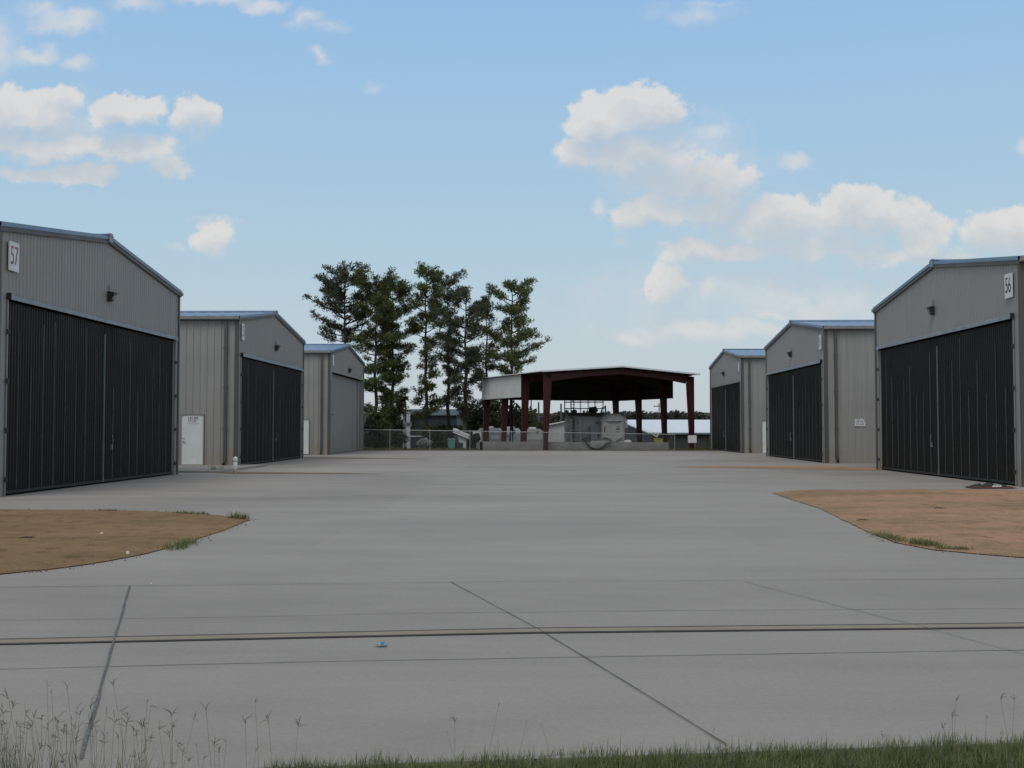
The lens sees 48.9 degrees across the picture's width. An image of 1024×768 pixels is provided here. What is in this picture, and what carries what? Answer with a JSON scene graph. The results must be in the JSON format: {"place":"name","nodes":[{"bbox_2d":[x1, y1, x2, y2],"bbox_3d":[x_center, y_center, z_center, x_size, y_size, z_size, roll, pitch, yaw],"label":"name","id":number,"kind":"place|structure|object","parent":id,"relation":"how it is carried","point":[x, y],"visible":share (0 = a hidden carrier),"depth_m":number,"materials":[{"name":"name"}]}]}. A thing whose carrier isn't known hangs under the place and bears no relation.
{"place":"outdoors","nodes":[
{"label":"outdoors","id":0,"kind":"place"},
{"bbox_2d":[399,410,411,448],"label":"white shed","id":1,"kind":"structure","parent":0,"point":[407,428],"depth_m":131.41,"materials":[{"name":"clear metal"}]},
{"bbox_2d":[364,446,477,450],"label":"rough grass","id":2,"kind":"structure","parent":0,"point":[419,448],"depth_m":87.72,"materials":[{"name":"plant"}]},
{"bbox_2d":[408,409,462,448],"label":"green hall","id":3,"kind":"structure","parent":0,"point":[440,416],"depth_m":135.17,"materials":[{"name":"metal"}]},
{"bbox_2d":[0,579,1023,767],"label":"road","id":4,"kind":"structure","parent":0,"point":[391,698],"depth_m":7.65,"materials":[{"name":"concrete"}]},
{"bbox_2d":[79,586,129,757],"bbox_3d":[-3.071,1.985,8.676,0.025,0.001,6.418,1,-2,-17],"label":"road joint","id":5,"kind":"object","parent":4,"relation":"on","point":[88,727],"visible":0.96,"depth_m":7.11,"materials":[{"name":"concrete"}]},
{"bbox_2d":[7,650,975,668],"bbox_3d":[0.248,1.966,8.068,10.315,0.001,0.087,0,-2,-5],"label":"road joint","id":6,"kind":"object","parent":4,"relation":"on","point":[489,658],"visible":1,"depth_m":8.06,"materials":[{"name":"concrete"}]},
{"bbox_2d":[24,578,982,586],"bbox_3d":[-0.618,2.121,12.008,12.514,0.001,0.185,0,-2,-4],"label":"road joint","id":7,"kind":"object","parent":4,"relation":"on","point":[482,581],"visible":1,"depth_m":12.11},
{"bbox_2d":[40,608,968,619],"bbox_3d":[0.252,2.044,10.035,12.742,0.001,0.214,0,-2,-4],"label":"road joint","id":8,"kind":"object","parent":4,"relation":"on","point":[469,612],"visible":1,"depth_m":10.07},
{"bbox_2d":[0,623,1023,642],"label":"road edge line","id":9,"kind":"object","parent":4,"relation":"on","point":[493,631],"visible":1,"depth_m":9.15,"materials":[{"name":"concrete"}]},
{"bbox_2d":[0,622,1023,644],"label":"road edge line rim","id":10,"kind":"object","parent":4,"relation":"on","point":[503,632],"visible":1,"depth_m":9.12,"materials":[{"name":"concrete"}]},
{"bbox_2d":[452,582,723,742],"bbox_3d":[0.259,1.996,8.970,0.071,0.001,6.475,1,-2,-16],"label":"road joint","id":11,"kind":"object","parent":4,"relation":"on","point":[608,671],"visible":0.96,"depth_m":7.49,"materials":[{"name":"concrete"}]},
{"bbox_2d":[745,581,1023,653],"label":"road joint","id":12,"kind":"object","parent":4,"relation":"on","point":[887,617],"visible":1,"depth_m":9.77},
{"bbox_2d":[0,451,1023,586],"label":"apron","id":13,"kind":"object","parent":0,"point":[439,517],"visible":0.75,"depth_m":19.76,"materials":[{"name":"concrete"}]},
{"bbox_2d":[0,221,183,496],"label":"hangar","id":14,"kind":"structure","parent":13,"relation":"on","point":[89,354],"depth_m":32.25,"materials":[{"name":"grey metal"}]},
{"bbox_2d":[8,240,18,272],"bbox_3d":[-12.275,-3.137,27.733,0.036,0.720,0.520,0,-2,1],"label":"number sign","id":15,"kind":"object","parent":14,"relation":"attached to","point":[13,256],"visible":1,"depth_m":27.69,"materials":[{"name":"metal"}]},
{"bbox_2d":[6,301,103,493],"bbox_3d":[-12.345,0.451,30.586,0.085,4.746,6.260,0,-2,1],"label":"hangar door","id":16,"kind":"structure","parent":14,"relation":"in","point":[56,360],"depth_m":30.23,"materials":[{"name":"black metal"}]},
{"bbox_2d":[104,324,172,481],"bbox_3d":[-12.170,0.702,36.959,0.152,4.744,6.360,0,-2,1],"label":"hangar door","id":17,"kind":"structure","parent":14,"relation":"in","point":[138,366],"depth_m":36.58,"materials":[{"name":"black metal"}]},
{"bbox_2d":[0,509,249,573],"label":"dirt patch","id":18,"kind":"object","parent":13,"relation":"on","point":[63,538],"visible":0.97,"depth_m":17.19,"materials":[{"name":"soil"}]},
{"bbox_2d":[154,534,201,550],"bbox_3d":[-4.630,2.209,15.747,0.533,0.110,1.291,0,-2,1],"label":"grass tuft","id":19,"kind":"object","parent":18,"relation":"on","point":[184,543],"visible":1,"depth_m":15.64,"materials":[{"name":"plant"}]},
{"bbox_2d":[172,510,206,513],"bbox_3d":[-6.138,2.454,21.594,0.975,0.081,0.341,-1,-2,23],"label":"grass tuft","id":20,"kind":"object","parent":18,"relation":"on","point":[186,512],"visible":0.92,"depth_m":21.62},
{"bbox_2d":[227,511,252,518],"bbox_3d":[-4.970,2.370,20.455,0.593,0.158,0.377,-1,-2,18],"label":"grass tuft","id":21,"kind":"object","parent":18,"relation":"on","point":[238,516],"visible":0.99,"depth_m":20.40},
{"bbox_2d":[6,519,258,573],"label":"soil crumbs","id":22,"kind":"object","parent":13,"relation":"on","point":[124,558],"visible":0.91,"depth_m":13.77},
{"bbox_2d":[178,464,267,472],"bbox_3d":[-15.594,3.429,45.859,9.532,0.070,7.769,0,-2,1],"label":"slab edge","id":23,"kind":"object","parent":13,"relation":"on","point":[194,468],"visible":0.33,"depth_m":45.60,"materials":[{"name":"concrete"}]},
{"bbox_2d":[178,310,305,464],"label":"hangar","id":24,"kind":"structure","parent":13,"relation":"on","point":[243,400],"depth_m":49.39,"materials":[{"name":"grey metal"}]},
{"bbox_2d":[180,414,204,464],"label":"door","id":25,"kind":"structure","parent":24,"relation":"in","point":[192,435],"depth_m":48.58,"materials":[{"name":"white paint"}]},
{"bbox_2d":[187,416,198,422],"bbox_3d":[-13.789,1.541,48.608,0.500,0.320,0.020,0,-2,1],"label":"address sign","id":26,"kind":"object","parent":25,"relation":"attached to","point":[192,419],"visible":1,"depth_m":48.60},
{"bbox_2d":[241,323,244,339],"bbox_3d":[-11.797,-2.282,49.371,0.036,0.720,0.380,0,-2,1],"label":"number sign","id":27,"kind":"object","parent":24,"relation":"attached to","point":[243,328],"visible":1,"depth_m":49.39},
{"bbox_2d":[241,358,272,463],"bbox_3d":[-11.865,1.309,52.294,0.085,4.745,6.260,0,-2,1],"label":"hangar door","id":28,"kind":"structure","parent":24,"relation":"in","point":[257,377],"depth_m":52.21,"materials":[{"name":"black metal"}]},
{"bbox_2d":[273,365,300,460],"bbox_3d":[-11.690,1.559,58.667,0.152,4.742,6.360,0,-2,1],"label":"hangar door","id":29,"kind":"structure","parent":24,"relation":"in","point":[287,382],"depth_m":58.47,"materials":[{"name":"black metal"}]},
{"bbox_2d":[220,472,363,473],"bbox_3d":[-7.853,3.281,41.384,6.827,0.001,1.519,0,-2,9],"label":"dirt strip","id":30,"kind":"object","parent":13,"relation":"on","point":[284,473],"visible":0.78,"depth_m":41.12,"materials":[{"name":"soil"}]},
{"bbox_2d":[233,456,237,472],"bbox_3d":[-10.189,2.989,41.436,0.183,0.640,0.183,0,-2,1],"label":"cleanout pipe","id":31,"kind":"object","parent":30,"relation":"on","point":[235,459],"visible":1,"depth_m":41.37,"materials":[{"name":"white plastic"}]},
{"bbox_2d":[303,344,364,454],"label":"hangar","id":32,"kind":"structure","parent":13,"relation":"on","point":[334,409],"depth_m":73.30,"materials":[{"name":"grey metal"}]},
{"bbox_2d":[303,419,309,454],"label":"door","id":33,"kind":"structure","parent":32,"relation":"in","point":[306,451],"depth_m":70.29,"materials":[{"name":"white paint"}]},
{"bbox_2d":[332,374,359,452],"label":"hangar door","id":34,"kind":"structure","parent":32,"relation":"in","point":[345,391],"depth_m":78.17,"materials":[{"name":"grey metal"}]},
{"bbox_2d":[709,349,765,452],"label":"hangar","id":35,"kind":"structure","parent":13,"relation":"on","point":[737,411],"depth_m":77.07,"materials":[{"name":"grey metal"}]},
{"bbox_2d":[712,386,725,449],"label":"hangar door","id":36,"kind":"structure","parent":35,"relation":"in","point":[718,394],"depth_m":85.16,"materials":[{"name":"black metal"}]},
{"bbox_2d":[726,382,740,451],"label":"hangar door","id":37,"kind":"structure","parent":35,"relation":"in","point":[733,397],"depth_m":78.76,"materials":[{"name":"black metal"}]},
{"bbox_2d":[761,420,765,452],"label":"door","id":38,"kind":"structure","parent":35,"relation":"in","point":[763,422],"depth_m":75.03,"materials":[{"name":"white paint"}]},
{"bbox_2d":[685,466,880,470],"bbox_3d":[11.194,3.535,47.806,8.522,0.001,5.159,-1,-2,18],"label":"dirt strip","id":39,"kind":"object","parent":13,"relation":"on","point":[809,467],"visible":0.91,"depth_m":47.44,"materials":[{"name":"soil"}]},
{"bbox_2d":[764,320,875,462],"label":"hangar","id":40,"kind":"structure","parent":13,"relation":"on","point":[820,401],"depth_m":54.53,"materials":[{"name":"grey metal"}]},
{"bbox_2d":[769,370,793,457],"bbox_3d":[15.141,1.751,63.471,0.152,4.746,6.360,0,-2,1],"label":"hangar door","id":41,"kind":"structure","parent":40,"relation":"in","point":[780,384],"depth_m":63.30,"materials":[{"name":"black metal"}]},
{"bbox_2d":[794,364,821,461],"bbox_3d":[15.033,1.499,57.097,0.085,4.747,6.260,0,-2,1],"label":"hangar door","id":42,"kind":"structure","parent":40,"relation":"in","point":[807,380],"depth_m":57.02,"materials":[{"name":"black metal"}]},
{"bbox_2d":[855,419,864,425],"bbox_3d":[16.504,1.828,53.354,0.500,0.340,0.020,0,-2,1],"label":"address sign","id":43,"kind":"object","parent":40,"relation":"attached to","point":[859,422],"visible":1,"depth_m":53.35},
{"bbox_2d":[771,489,1014,557],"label":"soil crumbs","id":44,"kind":"object","parent":13,"relation":"on","point":[894,543],"visible":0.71,"depth_m":15.94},
{"bbox_2d":[774,488,1023,556],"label":"dirt patch","id":45,"kind":"object","parent":13,"relation":"on","point":[986,521],"visible":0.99,"depth_m":21.19,"materials":[{"name":"soil"}]},
{"bbox_2d":[869,530,911,541],"bbox_3d":[5.721,2.269,16.933,0.558,0.083,1.629,0,-2,1],"label":"grass tuft","id":46,"kind":"object","parent":45,"relation":"on","point":[887,535],"visible":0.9,"depth_m":16.80,"materials":[{"name":"plant"}]},
{"bbox_2d":[897,535,945,546],"bbox_3d":[5.812,2.213,15.866,0.659,0.111,0.882,0,-2,1],"label":"grass tuft","id":47,"kind":"object","parent":45,"relation":"on","point":[926,542],"visible":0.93,"depth_m":15.78,"materials":[{"name":"plant"}]},
{"bbox_2d":[934,544,972,550],"bbox_3d":[6.017,2.213,15.240,0.649,0.080,0.400,-2,-3,34],"label":"grass tuft","id":48,"kind":"object","parent":45,"relation":"on","point":[951,547],"visible":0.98,"depth_m":15.27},
{"bbox_2d":[871,255,1023,486],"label":"hangar","id":49,"kind":"structure","parent":13,"relation":"on","point":[949,363],"depth_m":37.09,"materials":[{"name":"grey metal"}]},
{"bbox_2d":[881,337,937,474],"bbox_3d":[14.661,0.894,41.764,0.152,4.748,6.360,0,-2,1],"label":"hangar door","id":50,"kind":"structure","parent":49,"relation":"in","point":[908,371],"depth_m":41.41,"materials":[{"name":"black metal"}]},
{"bbox_2d":[938,320,1014,483],"bbox_3d":[14.553,0.638,35.389,0.085,4.741,6.260,0,-2,1],"label":"hangar door","id":51,"kind":"structure","parent":49,"relation":"in","point":[976,394],"depth_m":35.10,"materials":[{"name":"black metal"}]},
{"bbox_2d":[1004,273,1012,298],"bbox_3d":[14.351,-2.838,32.528,0.036,0.700,0.500,0,-2,1],"label":"number sign","id":52,"kind":"object","parent":49,"relation":"attached to","point":[1008,282],"visible":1,"depth_m":32.48,"materials":[{"name":"metal"}]},
{"bbox_2d":[966,482,1014,487],"bbox_3d":[13.237,2.795,31.113,1.317,0.141,0.772,0,-2,1],"label":"debris heap","id":53,"kind":"object","parent":13,"relation":"on","point":[986,485],"visible":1,"depth_m":31.10,"materials":[{"name":"soil"}]},
{"bbox_2d":[0,0,1023,413],"label":"sky","id":54,"kind":"structure","parent":0,"point":[679,183],"materials":[{"name":"blue"}]},
{"bbox_2d":[364,412,709,447],"bbox_3d":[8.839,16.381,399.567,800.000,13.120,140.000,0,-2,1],"label":"wooded rise","id":55,"kind":"structure","parent":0,"point":[707,414],"depth_m":347.76,"materials":[{"name":"green plant"}]},
{"bbox_2d":[364,448,724,450],"bbox_3d":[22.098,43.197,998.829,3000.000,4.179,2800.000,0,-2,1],"label":"ground","id":56,"kind":"structure","parent":0,"point":[558,450],"depth_m":85.10,"materials":[{"name":"plant"}]},
{"bbox_2d":[302,260,379,343],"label":"pine tree","id":57,"kind":"object","parent":56,"relation":"on","point":[331,289],"visible":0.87,"depth_m":99.16,"materials":[{"name":"green plant"}]},
{"bbox_2d":[364,416,379,447],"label":"shrub","id":58,"kind":"object","parent":56,"relation":"on","point":[371,440],"visible":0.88,"depth_m":91.08,"materials":[{"name":"green plant"}]},
{"bbox_2d":[351,265,402,447],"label":"pine tree","id":59,"kind":"object","parent":56,"relation":"on","point":[384,313],"visible":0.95,"depth_m":97.15,"materials":[{"name":"green plant"}]},
{"bbox_2d":[374,426,388,448],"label":"shrub","id":60,"kind":"object","parent":56,"relation":"on","point":[381,444],"visible":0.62,"depth_m":91.81,"materials":[{"name":"green plant"}]},
{"bbox_2d":[376,421,393,437],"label":"shrub","id":61,"kind":"object","parent":56,"relation":"on","point":[387,426],"visible":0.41,"depth_m":94.96,"materials":[{"name":"green plant"}]},
{"bbox_2d":[365,276,419,436],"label":"pine tree","id":62,"kind":"object","parent":56,"relation":"on","point":[403,290],"visible":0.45,"depth_m":100.09,"materials":[{"name":"green plant"}]},
{"bbox_2d":[383,429,403,448],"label":"shrub","id":63,"kind":"object","parent":56,"relation":"on","point":[394,439],"visible":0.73,"depth_m":91.04,"materials":[{"name":"green plant"}]},
{"bbox_2d":[393,422,409,448],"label":"shrub","id":64,"kind":"object","parent":56,"relation":"on","point":[399,427],"visible":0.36,"depth_m":96.01,"materials":[{"name":"green plant"}]},
{"bbox_2d":[403,409,404,447],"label":"utility pole","id":65,"kind":"object","parent":56,"relation":"on","point":[404,426],"visible":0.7,"depth_m":100.12,"materials":[{"name":"brown wood"}]},
{"bbox_2d":[405,422,410,447],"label":"notice board","id":66,"kind":"object","parent":56,"relation":"on","point":[407,424],"visible":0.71,"depth_m":102.12,"materials":[{"name":"white plastic"}]},
{"bbox_2d":[364,429,478,450],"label":"chain link fence","id":67,"kind":"object","parent":56,"relation":"on","point":[420,439],"visible":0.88,"depth_m":84.51,"materials":[{"name":"metal"}]},
{"bbox_2d":[416,438,432,447],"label":"shrub","id":68,"kind":"object","parent":56,"relation":"on","point":[425,441],"visible":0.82,"depth_m":89.90,"materials":[{"name":"green plant"}]},
{"bbox_2d":[418,424,436,448],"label":"shrub","id":69,"kind":"object","parent":56,"relation":"on","point":[428,427],"visible":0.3,"depth_m":95.81,"materials":[{"name":"green plant"}]},
{"bbox_2d":[403,260,454,440],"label":"pine tree","id":70,"kind":"object","parent":56,"relation":"on","point":[416,328],"visible":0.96,"depth_m":98.04,"materials":[{"name":"green plant"}]},
{"bbox_2d":[430,426,446,447],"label":"shrub","id":71,"kind":"object","parent":56,"relation":"on","point":[438,435],"visible":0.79,"depth_m":92.86,"materials":[{"name":"green plant"}]},
{"bbox_2d":[434,422,447,445],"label":"shrub","id":72,"kind":"object","parent":56,"relation":"on","point":[443,425],"visible":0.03,"depth_m":97.74,"materials":[{"name":"green plant"}]},
{"bbox_2d":[441,427,453,447],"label":"shrub","id":73,"kind":"object","parent":56,"relation":"on","point":[448,433],"visible":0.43,"depth_m":94.98,"materials":[{"name":"green plant"}]},
{"bbox_2d":[426,268,472,437],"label":"pine tree","id":74,"kind":"object","parent":56,"relation":"on","point":[447,284],"visible":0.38,"depth_m":100.98,"materials":[{"name":"green plant"}]},
{"bbox_2d":[448,438,455,448],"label":"teal bin","id":75,"kind":"object","parent":56,"relation":"on","point":[451,442],"visible":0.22,"depth_m":92.19,"materials":[{"name":"plastic"}]},
{"bbox_2d":[453,435,462,448],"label":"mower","id":76,"kind":"object","parent":56,"relation":"on","point":[457,443],"visible":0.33,"depth_m":92.70,"materials":[{"name":"metal"}]},
{"bbox_2d":[431,288,493,447],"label":"pine tree","id":77,"kind":"object","parent":56,"relation":"on","point":[473,314],"visible":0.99,"depth_m":95.81,"materials":[{"name":"green plant"}]},
{"bbox_2d":[456,426,471,447],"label":"shrub","id":78,"kind":"object","parent":56,"relation":"on","point":[467,432],"visible":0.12,"depth_m":97.00,"materials":[{"name":"green plant"}]},
{"bbox_2d":[453,428,482,448],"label":"pale shed","id":79,"kind":"structure","parent":56,"relation":"on","point":[464,435],"depth_m":94.51,"materials":[{"name":"metal"}]},
{"bbox_2d":[470,433,480,448],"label":"shrub","id":80,"kind":"object","parent":56,"relation":"on","point":[475,439],"visible":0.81,"depth_m":91.82,"materials":[{"name":"green plant"}]},
{"bbox_2d":[459,403,494,447],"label":"broadleaf tree","id":81,"kind":"object","parent":56,"relation":"on","point":[476,420],"visible":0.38,"depth_m":111.46,"materials":[{"name":"green plant"}]},
{"bbox_2d":[466,302,508,441],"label":"pine tree","id":82,"kind":"object","parent":56,"relation":"on","point":[491,345],"visible":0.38,"depth_m":104.14,"materials":[{"name":"green plant"}]},
{"bbox_2d":[478,426,500,441],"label":"travel trailer","id":83,"kind":"object","parent":56,"relation":"on","point":[496,437],"visible":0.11,"depth_m":106.94,"materials":[{"name":"white metal"}]},
{"bbox_2d":[480,400,500,428],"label":"broadleaf tree","id":84,"kind":"object","parent":56,"relation":"on","point":[495,405],"visible":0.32,"depth_m":115.66,"materials":[{"name":"green plant"}]},
{"bbox_2d":[494,400,520,441],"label":"broadleaf tree","id":85,"kind":"object","parent":56,"relation":"on","point":[517,419],"visible":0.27,"depth_m":112.58,"materials":[{"name":"green plant"}]},
{"bbox_2d":[470,276,552,441],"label":"pine tree","id":86,"kind":"object","parent":56,"relation":"on","point":[513,357],"visible":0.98,"depth_m":98.72,"materials":[{"name":"green plant"}]},
{"bbox_2d":[506,427,519,441],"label":"travel trailer","id":87,"kind":"object","parent":56,"relation":"on","point":[517,432],"visible":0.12,"depth_m":108.89,"materials":[{"name":"white metal"}]},
{"bbox_2d":[518,406,539,440],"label":"broadleaf tree","id":88,"kind":"object","parent":56,"relation":"on","point":[531,413],"visible":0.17,"depth_m":117.29,"materials":[{"name":"green plant"}]},
{"bbox_2d":[527,427,542,441],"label":"travel trailer","id":89,"kind":"object","parent":56,"relation":"on","point":[534,437],"visible":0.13,"depth_m":105.87,"materials":[{"name":"white metal"}]},
{"bbox_2d":[364,409,709,440],"bbox_3d":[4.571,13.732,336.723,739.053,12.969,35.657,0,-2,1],"label":"wood","id":90,"kind":"object","parent":56,"relation":"on","point":[684,416],"visible":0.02,"depth_m":329.05,"materials":[{"name":"green plant"}]},
{"bbox_2d":[549,411,564,424],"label":"tree","id":91,"kind":"object","parent":56,"relation":"on","point":[555,417],"visible":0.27,"depth_m":298.60,"materials":[{"name":"plant"}]},
{"bbox_2d":[476,441,668,450],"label":"wall","id":92,"kind":"structure","parent":56,"relation":"on","point":[496,446],"depth_m":85.41,"materials":[{"name":"concrete"}]},
{"bbox_2d":[479,430,674,450],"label":"chain link fence","id":93,"kind":"object","parent":56,"relation":"on","point":[511,431],"visible":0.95,"depth_m":84.24,"materials":[{"name":"metal"}]},
{"bbox_2d":[564,399,605,441],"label":"storage tank","id":94,"kind":"object","parent":56,"relation":"on","point":[583,423],"visible":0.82,"depth_m":91.30,"materials":[{"name":"grey metal"}]},
{"bbox_2d":[479,366,699,450],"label":"open shed","id":95,"kind":"structure","parent":56,"relation":"on","point":[615,385],"depth_m":93.27,"materials":[{"name":"red metal"}]},
{"bbox_2d":[590,441,603,449],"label":"draped sheet","id":96,"kind":"object","parent":56,"relation":"on","point":[596,444],"visible":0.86,"depth_m":85.23,"materials":[{"name":"fabric"}]},
{"bbox_2d":[598,413,627,441],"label":"pump cabin","id":97,"kind":"object","parent":56,"relation":"on","point":[613,423],"visible":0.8,"depth_m":89.38,"materials":[{"name":"metal"}]},
{"bbox_2d":[624,411,642,419],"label":"tree","id":98,"kind":"object","parent":56,"relation":"on","point":[631,415],"visible":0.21,"depth_m":298.28,"materials":[{"name":"plant"}]},
{"bbox_2d":[646,412,660,419],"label":"tree","id":99,"kind":"object","parent":56,"relation":"on","point":[653,416],"visible":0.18,"depth_m":298.59,"materials":[{"name":"plant"}]},
{"bbox_2d":[653,438,662,441],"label":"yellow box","id":100,"kind":"object","parent":56,"relation":"on","point":[658,439],"visible":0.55,"depth_m":86.96,"materials":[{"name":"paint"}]},
{"bbox_2d":[625,420,709,447],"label":"barn","id":101,"kind":"structure","parent":56,"relation":"on","point":[679,428],"depth_m":108.37,"materials":[{"name":"metal"}]},
{"bbox_2d":[667,409,682,419],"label":"tree","id":102,"kind":"object","parent":56,"relation":"on","point":[675,415],"visible":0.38,"depth_m":297.91,"materials":[{"name":"plant"}]},
{"bbox_2d":[688,435,696,443],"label":"sign post","id":103,"kind":"object","parent":56,"relation":"on","point":[692,438],"visible":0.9,"depth_m":85.79,"materials":[{"name":"metal"}]},
{"bbox_2d":[669,447,717,450],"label":"rough grass","id":104,"kind":"structure","parent":56,"relation":"on","point":[697,448],"depth_m":87.51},
{"bbox_2d":[694,411,706,419],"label":"tree","id":105,"kind":"object","parent":56,"relation":"on","point":[699,416],"visible":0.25,"depth_m":297.94,"materials":[{"name":"plant"}]},
{"bbox_2d":[548,421,563,441],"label":"white shed","id":106,"kind":"structure","parent":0,"point":[558,427],"depth_m":111.82,"materials":[{"name":"metal"}]},
{"bbox_2d":[802,760,1021,767],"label":"verge","id":107,"kind":"structure","parent":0,"point":[932,765],"depth_m":5.79,"materials":[{"name":"plant"}]},
{"bbox_2d":[0,678,1015,767],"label":"seed stalks","id":108,"kind":"object","parent":107,"relation":"on","point":[172,763],"visible":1,"depth_m":3.89,"materials":[{"name":"plant"}]},
{"bbox_2d":[0,724,1023,767],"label":"grass","id":109,"kind":"structure","parent":107,"relation":"on","point":[877,753],"depth_m":5.58,"materials":[{"name":"plant"}]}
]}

